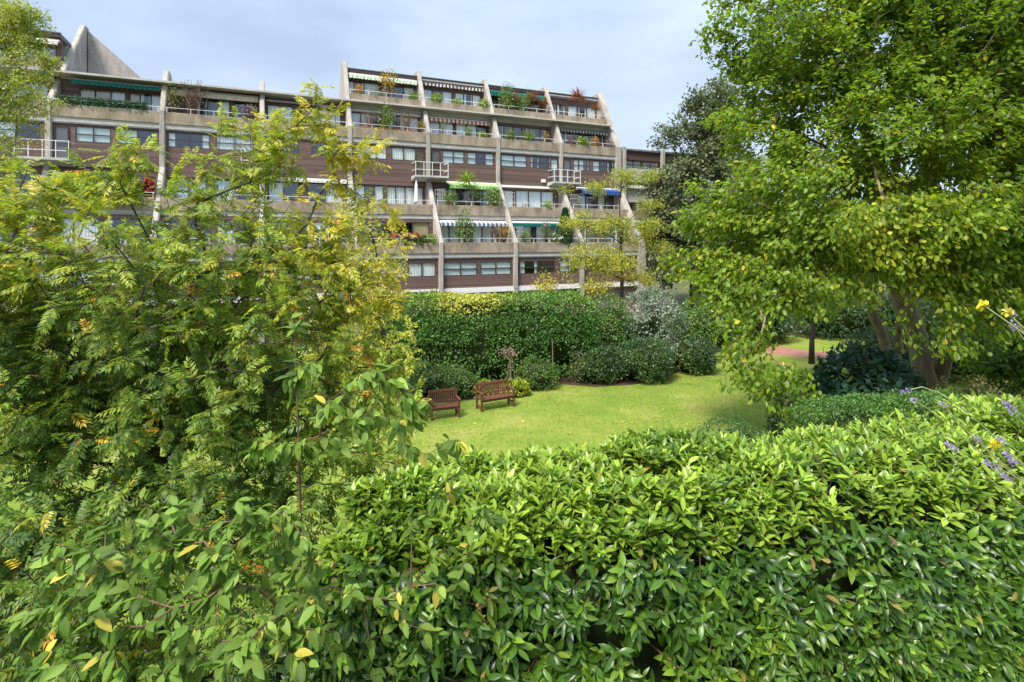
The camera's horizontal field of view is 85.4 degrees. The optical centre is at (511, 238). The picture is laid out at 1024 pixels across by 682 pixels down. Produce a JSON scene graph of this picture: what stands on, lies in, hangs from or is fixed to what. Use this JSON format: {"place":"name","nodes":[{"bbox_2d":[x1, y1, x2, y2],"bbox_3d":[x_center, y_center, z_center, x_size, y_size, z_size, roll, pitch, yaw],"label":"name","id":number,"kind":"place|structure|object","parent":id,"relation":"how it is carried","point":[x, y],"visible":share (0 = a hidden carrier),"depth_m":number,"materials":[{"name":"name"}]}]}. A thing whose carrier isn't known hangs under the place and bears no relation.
{"place":"outdoors","nodes":[
{"label":"outdoors","id":0,"kind":"place"},
{"bbox_2d":[15,320,687,404],"bbox_3d":[-10.000,6.396,40.650,40.000,0.001,38.700,0,0,0],"label":"planting bed","id":1,"kind":"object","parent":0,"point":[565,380],"visible":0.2,"depth_m":24.65,"materials":[{"name":"soil"}]},
{"bbox_2d":[229,339,322,387],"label":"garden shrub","id":2,"kind":"object","parent":1,"relation":"on","point":[301,346],"visible":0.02,"depth_m":24.26,"materials":[{"name":"green plant"}]},
{"bbox_2d":[403,359,448,396],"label":"garden shrub","id":3,"kind":"object","parent":1,"relation":"on","point":[428,373],"visible":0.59,"depth_m":22.28,"materials":[{"name":"green plant"}]},
{"bbox_2d":[430,363,479,399],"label":"garden shrub","id":4,"kind":"object","parent":1,"relation":"on","point":[461,381],"visible":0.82,"depth_m":22.19,"materials":[{"name":"green plant"}]},
{"bbox_2d":[356,288,607,380],"bbox_3d":[-1.395,4.374,25.603,11.883,4.052,3.188,0,0,-3],"label":"clipped hedge","id":5,"kind":"object","parent":1,"relation":"on","point":[469,332],"visible":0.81,"depth_m":24.64,"materials":[{"name":"green plant"}]},
{"bbox_2d":[513,354,559,390],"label":"garden shrub","id":6,"kind":"object","parent":1,"relation":"on","point":[535,375],"visible":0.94,"depth_m":23.32,"materials":[{"name":"green plant"}]},
{"bbox_2d":[568,339,622,384],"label":"garden shrub","id":7,"kind":"object","parent":1,"relation":"on","point":[599,364],"visible":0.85,"depth_m":24.37,"materials":[{"name":"green plant"}]},
{"bbox_2d":[529,164,676,313],"bbox_3d":[5.109,1.111,30.425,8.422,10.579,4.389,0,0,0],"label":"locust tree","id":8,"kind":"object","parent":1,"relation":"on","point":[610,259],"visible":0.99,"depth_m":30.36,"materials":[{"name":"green plant"}]},
{"bbox_2d":[586,286,644,363],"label":"garden shrub","id":9,"kind":"object","parent":1,"relation":"on","point":[613,327],"visible":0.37,"depth_m":26.92,"materials":[{"name":"green plant"}]},
{"bbox_2d":[609,335,677,384],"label":"garden shrub","id":10,"kind":"object","parent":1,"relation":"on","point":[644,360],"visible":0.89,"depth_m":24.50,"materials":[{"name":"green plant"}]},
{"bbox_2d":[618,284,691,363],"bbox_3d":[6.997,4.370,27.546,3.860,4.099,3.720,0,0,0],"label":"garden shrub","id":11,"kind":"object","parent":1,"relation":"on","point":[651,324],"visible":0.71,"depth_m":27.07,"materials":[{"name":"plant"}]},
{"bbox_2d":[666,331,721,375],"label":"garden shrub","id":12,"kind":"object","parent":1,"relation":"on","point":[696,357],"visible":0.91,"depth_m":25.99,"materials":[{"name":"green plant"}]},
{"bbox_2d":[0,334,987,680],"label":"lawn","id":13,"kind":"structure","parent":0,"point":[498,422],"depth_m":20.07,"materials":[{"name":"green plant"}]},
{"bbox_2d":[0,0,70,181],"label":"feathery tree","id":14,"kind":"object","parent":13,"relation":"on","point":[22,20],"visible":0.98,"depth_m":15.76,"materials":[{"name":"green plant"}]},
{"bbox_2d":[296,195,415,425],"bbox_3d":[-5.103,2.435,17.702,3.838,7.930,3.611,0,0,0],"label":"golden tree","id":15,"kind":"object","parent":13,"relation":"on","point":[371,320],"visible":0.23,"depth_m":18.03,"materials":[{"name":"green plant"}]},
{"bbox_2d":[428,388,460,420],"bbox_3d":[-2.432,5.926,19.880,1.080,0.948,0.629,0,0,-20],"label":"garden bench","id":16,"kind":"object","parent":13,"relation":"on","point":[455,405],"visible":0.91,"depth_m":19.93,"materials":[{"name":"red wood"}]},
{"bbox_2d":[475,379,515,411],"bbox_3d":[-0.634,5.926,21.023,1.440,0.948,0.629,0,0,-29],"label":"garden bench","id":17,"kind":"object","parent":13,"relation":"on","point":[508,395],"visible":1,"depth_m":21.08,"materials":[{"name":"red wood"}]},
{"bbox_2d":[495,345,521,382],"bbox_3d":[-0.193,5.402,22.815,0.988,2.006,1.036,0,0,19],"label":"plant obelisk","id":18,"kind":"object","parent":13,"relation":"on","point":[505,351],"visible":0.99,"depth_m":22.87,"materials":[{"name":"brown wood"}]},
{"bbox_2d":[498,377,531,396],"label":"garden shrub","id":19,"kind":"object","parent":13,"relation":"on","point":[520,386],"visible":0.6,"depth_m":22.40,"materials":[{"name":"green plant"}]},
{"bbox_2d":[666,293,749,350],"bbox_3d":[10.625,4.668,30.476,4.686,3.639,3.858,0,0,0],"label":"garden shrub","id":20,"kind":"object","parent":13,"relation":"on","point":[701,319],"visible":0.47,"depth_m":29.64,"materials":[{"name":"green plant"}]},
{"bbox_2d":[688,407,775,443],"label":"garden shrub","id":21,"kind":"object","parent":13,"relation":"on","point":[748,435],"visible":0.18,"depth_m":13.20,"materials":[{"name":"green plant"}]},
{"bbox_2d":[704,297,804,342],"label":"evergreen bush","id":22,"kind":"object","parent":13,"relation":"on","point":[784,328],"visible":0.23,"depth_m":33.26,"materials":[{"name":"green plant"}]},
{"bbox_2d":[762,375,817,436],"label":"garden shrub","id":23,"kind":"object","parent":13,"relation":"on","point":[772,420],"visible":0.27,"depth_m":16.80,"materials":[{"name":"green plant"}]},
{"bbox_2d":[786,263,858,363],"bbox_3d":[15.396,3.673,27.885,3.502,5.460,3.151,0,0,25],"label":"young tree","id":24,"kind":"object","parent":13,"relation":"on","point":[811,358],"visible":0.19,"depth_m":28.17,"materials":[{"name":"green plant"}]},
{"bbox_2d":[656,0,1023,428],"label":"broad leaved tree","id":25,"kind":"object","parent":13,"relation":"on","point":[970,238],"visible":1,"depth_m":15.63,"materials":[{"name":"green plant"}]},
{"bbox_2d":[790,290,889,340],"bbox_3d":[21.443,4.396,36.259,7.672,4.172,4.820,0,0,0],"label":"evergreen bush","id":26,"kind":"object","parent":13,"relation":"on","point":[853,320],"visible":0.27,"depth_m":34.82,"materials":[{"name":"green plant"}]},
{"bbox_2d":[807,338,932,422],"bbox_3d":[11.022,4.919,17.409,4.649,3.444,2.986,0,0,0],"label":"garden shrub","id":27,"kind":"object","parent":13,"relation":"on","point":[882,372],"visible":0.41,"depth_m":17.04,"materials":[{"name":"green plant"}]},
{"bbox_2d":[775,387,993,436],"bbox_3d":[9.009,5.017,13.208,5.675,2.758,1.639,0,0,-8],"label":"box hedge","id":28,"kind":"object","parent":13,"relation":"on","point":[866,415],"visible":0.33,"depth_m":12.97,"materials":[{"name":"green plant"}]},
{"bbox_2d":[841,325,932,375],"bbox_3d":[17.267,5.234,25.572,3.911,2.496,2.840,0,0,0],"label":"garden shrub","id":29,"kind":"object","parent":13,"relation":"on","point":[867,332],"visible":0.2,"depth_m":25.50,"materials":[{"name":"green plant"}]},
{"bbox_2d":[877,287,959,339],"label":"evergreen bush","id":30,"kind":"object","parent":13,"relation":"on","point":[926,315],"visible":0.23,"depth_m":32.05,"materials":[{"name":"green plant"}]},
{"bbox_2d":[927,314,1008,385],"bbox_3d":[20.613,4.887,24.931,4.356,3.280,3.296,0,0,0],"label":"garden shrub","id":31,"kind":"object","parent":13,"relation":"on","point":[954,364],"visible":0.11,"depth_m":24.34,"materials":[{"name":"green plant"}]},
{"bbox_2d":[954,324,1023,399],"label":"garden shrub","id":32,"kind":"object","parent":13,"relation":"on","point":[1006,365],"visible":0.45,"depth_m":18.27,"materials":[{"name":"green plant"}]},
{"bbox_2d":[1,0,1023,222],"label":"sky","id":33,"kind":"structure","parent":0,"point":[637,54],"materials":[{"name":"blue"}]},
{"bbox_2d":[746,343,837,358],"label":"path","id":34,"kind":"structure","parent":0,"point":[781,350],"depth_m":31.14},
{"bbox_2d":[626,245,1018,344],"bbox_3d":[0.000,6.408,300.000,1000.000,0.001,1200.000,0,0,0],"label":"ground","id":35,"kind":"structure","parent":0,"point":[681,294],"depth_m":61.39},
{"bbox_2d":[0,528,207,681],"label":"garden shrub","id":36,"kind":"object","parent":35,"relation":"on","point":[133,677],"visible":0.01,"depth_m":5.48,"materials":[{"name":"green plant"}]},
{"bbox_2d":[0,76,425,681],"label":"rowan tree","id":37,"kind":"object","parent":35,"relation":"on","point":[128,404],"visible":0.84,"depth_m":4.73,"materials":[{"name":"green plant"}]},
{"bbox_2d":[137,556,307,681],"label":"garden shrub","id":38,"kind":"object","parent":35,"relation":"on","point":[278,677],"visible":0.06,"depth_m":5.28,"materials":[{"name":"green plant"}]},
{"bbox_2d":[8,313,506,681],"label":"cherry tree","id":39,"kind":"object","parent":35,"relation":"on","point":[241,653],"visible":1,"depth_m":2.42,"materials":[{"name":"green plant"}]},
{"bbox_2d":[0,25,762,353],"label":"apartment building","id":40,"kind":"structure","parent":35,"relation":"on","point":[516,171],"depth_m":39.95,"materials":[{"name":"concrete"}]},
{"bbox_2d":[0,121,39,138],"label":"window","id":41,"kind":"structure","parent":40,"relation":"in","point":[9,125],"depth_m":31.37,"materials":[{"name":"white glass"}]},
{"bbox_2d":[47,218,98,243],"bbox_3d":[-24.479,-0.175,30.974,2.377,1.950,0.133,0,0,-24],"label":"window","id":42,"kind":"structure","parent":40,"relation":"in","point":[84,233],"depth_m":31.18,"materials":[{"name":"white glass"}]},
{"bbox_2d":[33,169,141,205],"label":"climbing plant","id":43,"kind":"object","parent":40,"relation":"attached to","point":[106,173],"visible":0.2,"depth_m":31.07,"materials":[{"name":"green plant"}]},
{"bbox_2d":[75,126,110,143],"bbox_3d":[-24.812,-6.150,32.891,1.743,0.940,0.105,0,0,-24],"label":"window","id":44,"kind":"structure","parent":40,"relation":"in","point":[82,133],"depth_m":32.89,"materials":[{"name":"white glass"}]},
{"bbox_2d":[55,93,147,113],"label":"artificial hedge","id":45,"kind":"object","parent":40,"relation":"attached to","point":[102,104],"visible":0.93,"depth_m":32.96,"materials":[{"name":"green plant"}]},
{"bbox_2d":[79,87,125,101],"bbox_3d":[-25.262,-8.250,34.292,2.377,1.900,0.132,0,0,-24],"label":"window","id":46,"kind":"structure","parent":40,"relation":"in","point":[84,92],"depth_m":34.28,"materials":[{"name":"white glass"}]},
{"bbox_2d":[115,128,158,145],"bbox_3d":[-22.809,-6.150,33.782,2.218,0.940,0.105,0,0,-24],"label":"window","id":47,"kind":"structure","parent":40,"relation":"in","point":[135,132],"depth_m":33.70,"materials":[{"name":"white glass"}]},
{"bbox_2d":[129,92,160,110],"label":"window","id":48,"kind":"structure","parent":40,"relation":"in","point":[155,99],"depth_m":35.27,"materials":[{"name":"white glass"}]},
{"bbox_2d":[141,175,156,197],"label":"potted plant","id":49,"kind":"object","parent":40,"relation":"attached to","point":[146,188],"visible":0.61,"depth_m":32.66,"materials":[{"name":"red plant"}]},
{"bbox_2d":[163,83,183,111],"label":"terrace plant","id":50,"kind":"object","parent":40,"relation":"on","point":[173,99],"visible":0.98,"depth_m":34.56,"materials":[{"name":"green plant"}]},
{"bbox_2d":[170,178,206,197],"bbox_3d":[-20.392,-2.845,34.982,2.007,1.890,0.131,0,0,-24],"label":"window","id":51,"kind":"structure","parent":40,"relation":"in","point":[204,185],"depth_m":34.95,"materials":[{"name":"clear glass"}]},
{"bbox_2d":[168,132,209,148],"bbox_3d":[-20.302,-6.150,34.912,2.324,0.940,0.129,0,0,-24],"label":"window","id":52,"kind":"structure","parent":40,"relation":"in","point":[171,135],"depth_m":34.86,"materials":[{"name":"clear glass"}]},
{"bbox_2d":[177,80,210,113],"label":"terrace plant","id":53,"kind":"object","parent":40,"relation":"on","point":[192,103],"visible":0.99,"depth_m":34.92,"materials":[{"name":"brown plant"}]},
{"bbox_2d":[196,98,229,116],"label":"window","id":54,"kind":"structure","parent":40,"relation":"in","point":[226,104],"depth_m":36.91,"materials":[{"name":"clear glass"}]},
{"bbox_2d":[216,135,252,150],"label":"window","id":55,"kind":"structure","parent":40,"relation":"in","point":[230,142],"depth_m":35.89,"materials":[{"name":"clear glass"}]},
{"bbox_2d":[214,179,254,198],"bbox_3d":[-18.002,-2.845,36.044,2.377,1.890,0.126,0,0,-24],"label":"window","id":56,"kind":"structure","parent":40,"relation":"in","point":[226,182],"depth_m":35.80,"materials":[{"name":"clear glass"}]},
{"bbox_2d":[239,102,259,118],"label":"terrace plant","id":57,"kind":"object","parent":40,"relation":"on","point":[250,114],"visible":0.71,"depth_m":36.29,"materials":[{"name":"purple plant"}]},
{"bbox_2d":[267,104,292,121],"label":"window","id":58,"kind":"structure","parent":40,"relation":"in","point":[269,107],"depth_m":38.39,"materials":[{"name":"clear glass"}]},
{"bbox_2d":[268,182,298,200],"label":"window","id":59,"kind":"structure","parent":40,"relation":"in","point":[273,195],"depth_m":37.10,"materials":[{"name":"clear glass"}]},
{"bbox_2d":[306,108,340,125],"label":"window","id":60,"kind":"structure","parent":40,"relation":"in","point":[338,118],"depth_m":39.80,"materials":[{"name":"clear glass"}]},
{"bbox_2d":[307,183,342,201],"bbox_3d":[-12.888,-2.845,38.325,2.377,1.890,0.132,0,0,-24],"label":"window","id":61,"kind":"structure","parent":40,"relation":"in","point":[327,199],"depth_m":38.48,"materials":[{"name":"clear glass"}]},
{"bbox_2d":[349,80,379,95],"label":"window","id":62,"kind":"structure","parent":40,"relation":"in","point":[367,86],"depth_m":42.18,"materials":[{"name":"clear glass"}]},
{"bbox_2d":[351,112,379,126],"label":"window","id":63,"kind":"structure","parent":40,"relation":"in","point":[356,116],"depth_m":40.56,"materials":[{"name":"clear glass"}]},
{"bbox_2d":[359,109,379,126],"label":"terrace plant","id":64,"kind":"object","parent":40,"relation":"on","point":[369,123],"visible":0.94,"depth_m":39.55,"materials":[{"name":"brown plant"}]},
{"bbox_2d":[355,185,383,202],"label":"window","id":65,"kind":"structure","parent":40,"relation":"in","point":[377,189],"depth_m":39.75,"materials":[{"name":"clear glass"}]},
{"bbox_2d":[355,144,386,159],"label":"window","id":66,"kind":"structure","parent":40,"relation":"in","point":[379,156],"depth_m":39.66,"materials":[{"name":"white glass"}]},
{"bbox_2d":[378,102,396,132],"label":"terrace plant","id":67,"kind":"object","parent":40,"relation":"on","point":[387,117],"visible":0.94,"depth_m":39.93,"materials":[{"name":"green plant"}]},
{"bbox_2d":[378,68,397,96],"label":"terrace plant","id":68,"kind":"object","parent":40,"relation":"on","point":[388,85],"visible":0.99,"depth_m":41.39,"materials":[{"name":"yellow plant"}]},
{"bbox_2d":[382,84,413,98],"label":"window","id":69,"kind":"structure","parent":40,"relation":"in","point":[405,89],"depth_m":43.33,"materials":[{"name":"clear glass"}]},
{"bbox_2d":[391,147,415,160],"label":"window","id":70,"kind":"structure","parent":40,"relation":"in","point":[397,153],"depth_m":40.41,"materials":[{"name":"white glass"}]},
{"bbox_2d":[390,115,418,131],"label":"window","id":71,"kind":"structure","parent":40,"relation":"in","point":[416,129],"depth_m":42.20,"materials":[{"name":"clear glass"}]},
{"bbox_2d":[386,186,422,203],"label":"window","id":72,"kind":"structure","parent":40,"relation":"in","point":[397,192],"depth_m":40.52,"materials":[{"name":"white glass"}]},
{"bbox_2d":[395,110,417,129],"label":"terrace plant","id":73,"kind":"object","parent":40,"relation":"on","point":[403,121],"visible":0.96,"depth_m":40.56,"materials":[{"name":"brown plant"}]},
{"bbox_2d":[406,222,428,241],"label":"window","id":74,"kind":"structure","parent":40,"relation":"in","point":[420,227],"depth_m":39.05,"materials":[{"name":"beige glass"}]},
{"bbox_2d":[411,232,428,245],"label":"terrace plant","id":75,"kind":"object","parent":40,"relation":"on","point":[421,240],"visible":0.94,"depth_m":37.39,"materials":[{"name":"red plant"}]},
{"bbox_2d":[408,262,435,276],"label":"window","id":76,"kind":"structure","parent":40,"relation":"in","point":[424,269],"depth_m":37.66,"materials":[{"name":"white glass"}]},
{"bbox_2d":[424,89,451,102],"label":"window","id":77,"kind":"structure","parent":40,"relation":"in","point":[427,92],"depth_m":44.55,"materials":[{"name":"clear glass"}]},
{"bbox_2d":[429,120,453,134],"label":"window","id":78,"kind":"structure","parent":40,"relation":"in","point":[433,124],"depth_m":43.09,"materials":[{"name":"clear glass"}]},
{"bbox_2d":[436,187,456,204],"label":"window","id":79,"kind":"structure","parent":40,"relation":"in","point":[441,188],"depth_m":41.80,"materials":[{"name":"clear glass"}]},
{"bbox_2d":[440,190,457,204],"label":"terrace plant","id":80,"kind":"object","parent":40,"relation":"on","point":[447,198],"visible":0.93,"depth_m":40.14,"materials":[{"name":"green plant"}]},
{"bbox_2d":[442,150,463,163],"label":"window","id":81,"kind":"structure","parent":40,"relation":"in","point":[457,157],"depth_m":41.96,"materials":[{"name":"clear glass"}]},
{"bbox_2d":[440,223,469,242],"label":"window","id":82,"kind":"structure","parent":40,"relation":"in","point":[447,232],"depth_m":39.93,"materials":[{"name":"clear glass"}]},
{"bbox_2d":[444,262,476,275],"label":"window","id":83,"kind":"structure","parent":40,"relation":"in","point":[450,268],"depth_m":38.77,"materials":[{"name":"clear glass"}]},
{"bbox_2d":[452,207,475,243],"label":"terrace plant","id":84,"kind":"object","parent":40,"relation":"on","point":[464,226],"visible":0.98,"depth_m":38.93,"materials":[{"name":"green plant"}]},
{"bbox_2d":[455,169,478,204],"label":"terrace plant","id":85,"kind":"object","parent":40,"relation":"on","point":[466,176],"visible":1,"depth_m":40.66,"materials":[{"name":"green plant"}]},
{"bbox_2d":[455,92,480,105],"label":"window","id":86,"kind":"structure","parent":40,"relation":"in","point":[474,98],"depth_m":45.43,"materials":[{"name":"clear glass"}]},
{"bbox_2d":[456,123,486,136],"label":"window","id":87,"kind":"structure","parent":40,"relation":"in","point":[459,127],"depth_m":43.92,"materials":[{"name":"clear glass"}]},
{"bbox_2d":[460,188,491,205],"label":"window","id":88,"kind":"structure","parent":40,"relation":"in","point":[484,200],"depth_m":43.01,"materials":[{"name":"clear glass"}]},
{"bbox_2d":[467,152,493,165],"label":"window","id":89,"kind":"structure","parent":40,"relation":"in","point":[488,159],"depth_m":42.86,"materials":[{"name":"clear glass"}]},
{"bbox_2d":[472,226,501,242],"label":"window","id":90,"kind":"structure","parent":40,"relation":"in","point":[481,231],"depth_m":41.00,"materials":[{"name":"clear glass"}]},
{"bbox_2d":[481,186,502,205],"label":"terrace plant","id":91,"kind":"object","parent":40,"relation":"on","point":[494,200],"visible":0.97,"depth_m":41.45,"materials":[{"name":"green plant"}]},
{"bbox_2d":[480,261,510,274],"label":"window","id":92,"kind":"structure","parent":40,"relation":"in","point":[486,267],"depth_m":39.86,"materials":[{"name":"clear glass"}]},
{"bbox_2d":[497,81,515,109],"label":"terrace plant","id":93,"kind":"object","parent":40,"relation":"on","point":[508,96],"visible":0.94,"depth_m":45.28,"materials":[{"name":"green plant"}]},
{"bbox_2d":[503,190,513,206],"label":"window","id":94,"kind":"structure","parent":40,"relation":"in","point":[506,192],"depth_m":43.98,"materials":[{"name":"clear glass"}]},
{"bbox_2d":[501,154,526,167],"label":"window","id":95,"kind":"structure","parent":40,"relation":"in","point":[506,160],"depth_m":44.02,"materials":[{"name":"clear glass"}]},
{"bbox_2d":[516,190,553,207],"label":"window","id":96,"kind":"structure","parent":40,"relation":"in","point":[528,197],"depth_m":44.87,"materials":[{"name":"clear glass"}]},
{"bbox_2d":[519,260,554,273],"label":"window","id":97,"kind":"structure","parent":40,"relation":"in","point":[521,263],"depth_m":41.17,"materials":[{"name":"clear glass"}]},
{"bbox_2d":[536,226,567,241],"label":"window","id":98,"kind":"structure","parent":40,"relation":"in","point":[553,229],"depth_m":43.02,"materials":[{"name":"clear glass"}]},
{"bbox_2d":[558,207,572,245],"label":"terrace plant","id":99,"kind":"object","parent":40,"relation":"on","point":[561,232],"visible":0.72,"depth_m":42.04,"materials":[{"name":"green plant"}]},
{"bbox_2d":[568,87,588,116],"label":"terrace plant","id":100,"kind":"object","parent":40,"relation":"on","point":[577,94],"visible":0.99,"depth_m":48.11,"materials":[{"name":"red plant"}]},
{"bbox_2d":[573,159,589,170],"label":"window","id":101,"kind":"structure","parent":40,"relation":"in","point":[578,164],"depth_m":46.52,"materials":[{"name":"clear glass"}]},
{"bbox_2d":[568,105,595,117],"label":"window","id":102,"kind":"structure","parent":40,"relation":"in","point":[571,108],"depth_m":49.75,"materials":[{"name":"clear glass"}]},
{"bbox_2d":[592,160,613,172],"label":"window","id":103,"kind":"structure","parent":40,"relation":"in","point":[596,166],"depth_m":47.25,"materials":[{"name":"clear glass"}]},
{"bbox_2d":[277,390,1023,681],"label":"laurel hedge","id":104,"kind":"object","parent":35,"relation":"on","point":[885,549],"visible":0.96,"depth_m":3.59,"materials":[{"name":"green plant"}]},
{"bbox_2d":[638,72,769,312],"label":"oak tree","id":105,"kind":"object","parent":35,"relation":"on","point":[707,159],"visible":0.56,"depth_m":45.09,"materials":[{"name":"green plant"}]},
{"bbox_2d":[901,368,1023,431],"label":"garden shrub","id":106,"kind":"object","parent":35,"relation":"on","point":[978,389],"visible":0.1,"depth_m":15.44,"materials":[{"name":"green plant"}]},
{"bbox_2d":[900,308,1023,507],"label":"lavender","id":107,"kind":"object","parent":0,"point":[1005,476],"visible":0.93,"depth_m":1.55,"materials":[{"name":"purple plant"}]},
{"bbox_2d":[976,299,1023,464],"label":"yellow flower","id":108,"kind":"object","parent":107,"relation":"on","point":[985,303],"visible":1,"depth_m":1.35,"materials":[{"name":"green plant"}]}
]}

